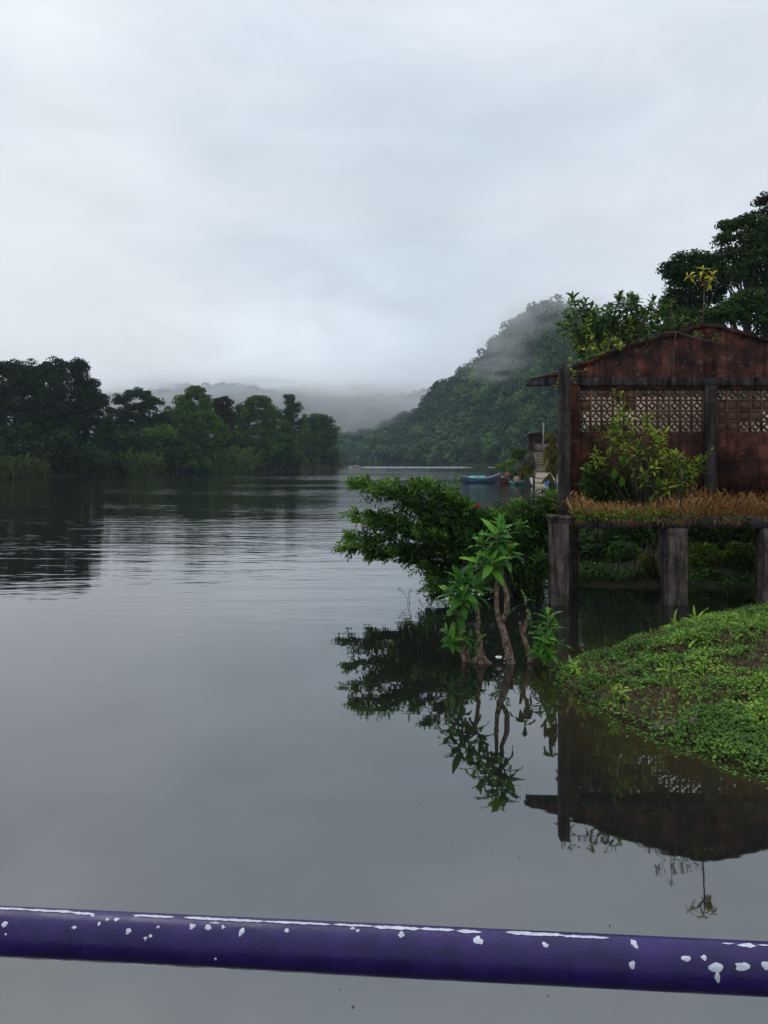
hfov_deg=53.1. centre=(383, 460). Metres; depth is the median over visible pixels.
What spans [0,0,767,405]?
sky
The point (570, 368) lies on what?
wall seedling
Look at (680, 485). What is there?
stick
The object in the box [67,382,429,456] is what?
distant forest
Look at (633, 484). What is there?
porch shrub
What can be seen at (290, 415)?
spindly tree
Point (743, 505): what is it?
dry grass
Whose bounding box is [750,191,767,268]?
feathery tree
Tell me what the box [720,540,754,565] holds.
shrub
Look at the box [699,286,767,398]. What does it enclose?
tree
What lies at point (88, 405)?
broadleaf tree
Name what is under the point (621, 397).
climbing vine
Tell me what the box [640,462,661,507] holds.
stick
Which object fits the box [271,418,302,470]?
tree
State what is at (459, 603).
small tree
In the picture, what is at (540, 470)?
stone staircase
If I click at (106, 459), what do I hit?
shrub
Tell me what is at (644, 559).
shrub
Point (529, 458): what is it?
boulder
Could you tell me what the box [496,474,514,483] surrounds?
red boat
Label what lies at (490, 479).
blue boat
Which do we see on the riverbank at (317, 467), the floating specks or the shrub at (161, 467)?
the shrub at (161, 467)
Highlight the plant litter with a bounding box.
[569,640,766,769]
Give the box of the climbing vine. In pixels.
[610,388,629,434]
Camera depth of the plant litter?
9.23 m
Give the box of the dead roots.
[616,534,659,577]
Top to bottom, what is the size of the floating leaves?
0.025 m
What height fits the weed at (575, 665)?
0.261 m
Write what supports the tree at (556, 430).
on the riverbank at (639, 582)
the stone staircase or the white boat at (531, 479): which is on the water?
the white boat at (531, 479)
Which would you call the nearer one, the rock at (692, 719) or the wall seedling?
the rock at (692, 719)
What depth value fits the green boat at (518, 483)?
95.70 m
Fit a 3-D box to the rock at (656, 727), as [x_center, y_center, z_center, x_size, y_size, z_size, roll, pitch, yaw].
[3.056,2.932,8.399,0.208,0.110,0.160,0,0,0]
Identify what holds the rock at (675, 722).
on the riverbank at (672, 691)
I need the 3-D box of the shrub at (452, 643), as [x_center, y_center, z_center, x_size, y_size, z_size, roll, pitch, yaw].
[1.144,2.605,11.335,0.740,0.951,0.450,0,0,-13]
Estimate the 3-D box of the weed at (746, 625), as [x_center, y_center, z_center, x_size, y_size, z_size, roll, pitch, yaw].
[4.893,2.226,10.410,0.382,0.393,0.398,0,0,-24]
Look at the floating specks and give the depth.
5.92 m
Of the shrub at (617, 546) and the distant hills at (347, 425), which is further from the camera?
the distant hills at (347, 425)
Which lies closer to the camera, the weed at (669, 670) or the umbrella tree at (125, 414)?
the weed at (669, 670)
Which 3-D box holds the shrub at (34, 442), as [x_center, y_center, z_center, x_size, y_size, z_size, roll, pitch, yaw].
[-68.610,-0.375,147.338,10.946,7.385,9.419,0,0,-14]
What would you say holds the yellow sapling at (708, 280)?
on the ruined building
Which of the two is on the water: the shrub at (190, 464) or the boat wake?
the boat wake
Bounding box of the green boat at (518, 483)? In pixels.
[509,480,523,484]
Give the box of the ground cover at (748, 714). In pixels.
[549,601,767,774]
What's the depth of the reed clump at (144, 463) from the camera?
162.99 m
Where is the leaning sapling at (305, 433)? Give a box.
[299,414,313,466]
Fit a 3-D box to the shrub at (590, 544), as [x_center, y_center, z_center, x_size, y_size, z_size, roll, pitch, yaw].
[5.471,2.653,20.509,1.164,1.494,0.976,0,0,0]
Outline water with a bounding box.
[0,465,767,1023]
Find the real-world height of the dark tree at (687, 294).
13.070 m
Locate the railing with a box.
[0,906,767,996]
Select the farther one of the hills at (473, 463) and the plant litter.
the hills at (473, 463)
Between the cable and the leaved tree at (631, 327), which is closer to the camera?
the cable
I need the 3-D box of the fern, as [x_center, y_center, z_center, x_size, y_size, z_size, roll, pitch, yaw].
[6.897,0.298,16.880,0.618,1.211,0.459,0,0,0]
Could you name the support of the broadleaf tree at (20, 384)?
on the riverbank at (317, 467)
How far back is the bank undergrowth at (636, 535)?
21.17 m
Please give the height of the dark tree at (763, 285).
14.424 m
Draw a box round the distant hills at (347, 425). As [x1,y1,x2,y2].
[6,392,420,452]
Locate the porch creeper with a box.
[571,506,767,522]
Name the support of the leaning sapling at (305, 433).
on the riverbank at (317, 467)
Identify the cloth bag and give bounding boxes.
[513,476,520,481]
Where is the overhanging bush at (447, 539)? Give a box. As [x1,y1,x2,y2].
[329,472,557,600]
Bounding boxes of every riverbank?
[43,458,343,476]
[526,391,767,587]
[553,613,767,772]
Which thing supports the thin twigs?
on the ruined building
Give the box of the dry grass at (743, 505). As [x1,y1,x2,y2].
[550,483,767,528]
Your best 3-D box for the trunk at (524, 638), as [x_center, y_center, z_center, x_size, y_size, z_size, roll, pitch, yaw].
[2.144,2.460,11.370,0.439,1.086,0.359,0,0,-30]
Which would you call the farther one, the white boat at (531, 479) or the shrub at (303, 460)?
the shrub at (303, 460)
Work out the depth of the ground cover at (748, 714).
9.49 m
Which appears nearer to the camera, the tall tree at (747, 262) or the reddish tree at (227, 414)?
the tall tree at (747, 262)
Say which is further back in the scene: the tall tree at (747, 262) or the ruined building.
the tall tree at (747, 262)
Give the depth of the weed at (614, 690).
9.30 m
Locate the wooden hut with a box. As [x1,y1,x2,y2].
[521,428,557,454]
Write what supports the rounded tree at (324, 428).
on the riverbank at (317, 467)
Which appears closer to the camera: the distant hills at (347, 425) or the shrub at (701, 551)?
the shrub at (701, 551)
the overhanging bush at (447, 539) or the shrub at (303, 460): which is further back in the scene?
the shrub at (303, 460)
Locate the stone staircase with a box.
[534,453,557,486]
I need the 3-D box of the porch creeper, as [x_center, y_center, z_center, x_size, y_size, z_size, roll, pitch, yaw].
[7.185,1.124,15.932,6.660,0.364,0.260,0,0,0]
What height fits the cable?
1.257 m
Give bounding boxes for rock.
[653,724,667,731]
[663,721,680,729]
[686,717,702,728]
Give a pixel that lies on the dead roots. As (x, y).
(653, 557)
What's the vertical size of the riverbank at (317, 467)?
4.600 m
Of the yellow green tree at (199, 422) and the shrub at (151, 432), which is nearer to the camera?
the shrub at (151, 432)
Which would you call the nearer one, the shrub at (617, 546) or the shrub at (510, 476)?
the shrub at (617, 546)
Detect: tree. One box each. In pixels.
[0,358,74,457]
[20,356,117,460]
[102,387,170,447]
[162,385,233,450]
[211,396,237,447]
[234,395,286,455]
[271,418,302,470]
[276,394,305,470]
[298,413,341,464]
[549,412,582,432]
[556,290,672,396]
[651,308,701,395]
[655,248,738,396]
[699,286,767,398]
[709,211,767,322]
[727,277,767,334]
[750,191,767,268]
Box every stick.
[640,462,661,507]
[679,457,681,517]
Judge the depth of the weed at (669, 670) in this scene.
9.61 m
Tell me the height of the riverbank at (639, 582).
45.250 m
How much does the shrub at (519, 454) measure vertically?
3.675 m
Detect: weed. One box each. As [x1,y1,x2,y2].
[564,656,582,674]
[575,666,597,684]
[603,682,631,702]
[655,659,681,682]
[661,609,690,644]
[675,605,716,647]
[694,331,721,340]
[729,612,761,641]
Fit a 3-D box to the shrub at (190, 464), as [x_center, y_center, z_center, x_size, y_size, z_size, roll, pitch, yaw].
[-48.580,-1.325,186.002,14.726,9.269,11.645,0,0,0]
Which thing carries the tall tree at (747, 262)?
on the riverbank at (639, 582)
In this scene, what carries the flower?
on the overhanging bush at (447, 539)
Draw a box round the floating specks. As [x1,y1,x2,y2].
[98,628,706,1006]
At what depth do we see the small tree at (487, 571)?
11.32 m
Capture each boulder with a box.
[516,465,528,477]
[523,453,535,470]
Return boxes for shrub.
[4,440,55,467]
[47,444,117,471]
[132,423,178,453]
[155,437,212,471]
[156,460,167,472]
[249,435,279,468]
[276,447,310,469]
[494,458,518,484]
[508,448,528,465]
[508,470,523,479]
[572,406,704,507]
[578,332,624,356]
[578,532,608,564]
[604,540,647,562]
[637,553,657,569]
[688,542,725,567]
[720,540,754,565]
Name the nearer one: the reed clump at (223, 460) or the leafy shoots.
the leafy shoots
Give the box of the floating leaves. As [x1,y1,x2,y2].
[553,683,767,788]
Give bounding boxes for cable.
[665,331,719,382]
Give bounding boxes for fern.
[683,447,712,496]
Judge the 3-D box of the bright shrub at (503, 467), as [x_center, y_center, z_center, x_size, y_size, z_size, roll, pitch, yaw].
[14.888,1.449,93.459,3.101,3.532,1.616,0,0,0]
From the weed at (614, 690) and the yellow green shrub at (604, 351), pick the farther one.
the yellow green shrub at (604, 351)
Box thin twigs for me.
[630,298,701,343]
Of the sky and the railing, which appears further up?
the sky
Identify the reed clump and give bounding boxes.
[0,451,52,477]
[118,447,165,474]
[204,443,262,472]
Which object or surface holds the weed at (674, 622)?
on the riverbank at (672, 691)
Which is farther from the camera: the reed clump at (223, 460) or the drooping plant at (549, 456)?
the reed clump at (223, 460)
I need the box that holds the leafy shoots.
[525,607,573,666]
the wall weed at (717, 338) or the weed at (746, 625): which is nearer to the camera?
the weed at (746, 625)
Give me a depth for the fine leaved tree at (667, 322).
32.81 m
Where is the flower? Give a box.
[474,503,481,507]
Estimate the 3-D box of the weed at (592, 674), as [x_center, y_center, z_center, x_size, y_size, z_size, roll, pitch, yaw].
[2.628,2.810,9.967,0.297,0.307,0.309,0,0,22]
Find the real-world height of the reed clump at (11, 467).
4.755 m
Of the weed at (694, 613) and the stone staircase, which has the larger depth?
the stone staircase
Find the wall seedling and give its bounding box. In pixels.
[566,356,585,382]
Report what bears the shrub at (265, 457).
on the riverbank at (317, 467)
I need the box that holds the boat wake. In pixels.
[349,467,494,467]
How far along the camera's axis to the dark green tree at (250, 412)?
215.35 m
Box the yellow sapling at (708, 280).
[684,265,716,323]
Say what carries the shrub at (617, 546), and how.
on the riverbank at (639, 582)
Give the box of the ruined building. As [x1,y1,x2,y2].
[523,323,767,605]
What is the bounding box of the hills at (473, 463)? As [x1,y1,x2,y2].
[320,333,758,466]
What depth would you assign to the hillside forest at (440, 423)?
477.38 m
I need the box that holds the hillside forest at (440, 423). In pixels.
[329,294,696,465]
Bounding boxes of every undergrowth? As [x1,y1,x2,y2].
[0,422,342,475]
[578,422,754,585]
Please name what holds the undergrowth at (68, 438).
on the riverbank at (317, 467)
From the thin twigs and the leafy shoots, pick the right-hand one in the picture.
the thin twigs
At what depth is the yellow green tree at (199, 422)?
188.03 m
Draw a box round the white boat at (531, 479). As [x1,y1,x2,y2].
[530,477,544,485]
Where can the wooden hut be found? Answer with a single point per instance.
(535, 442)
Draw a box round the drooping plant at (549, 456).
[517,430,557,499]
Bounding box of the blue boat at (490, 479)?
[459,473,500,482]

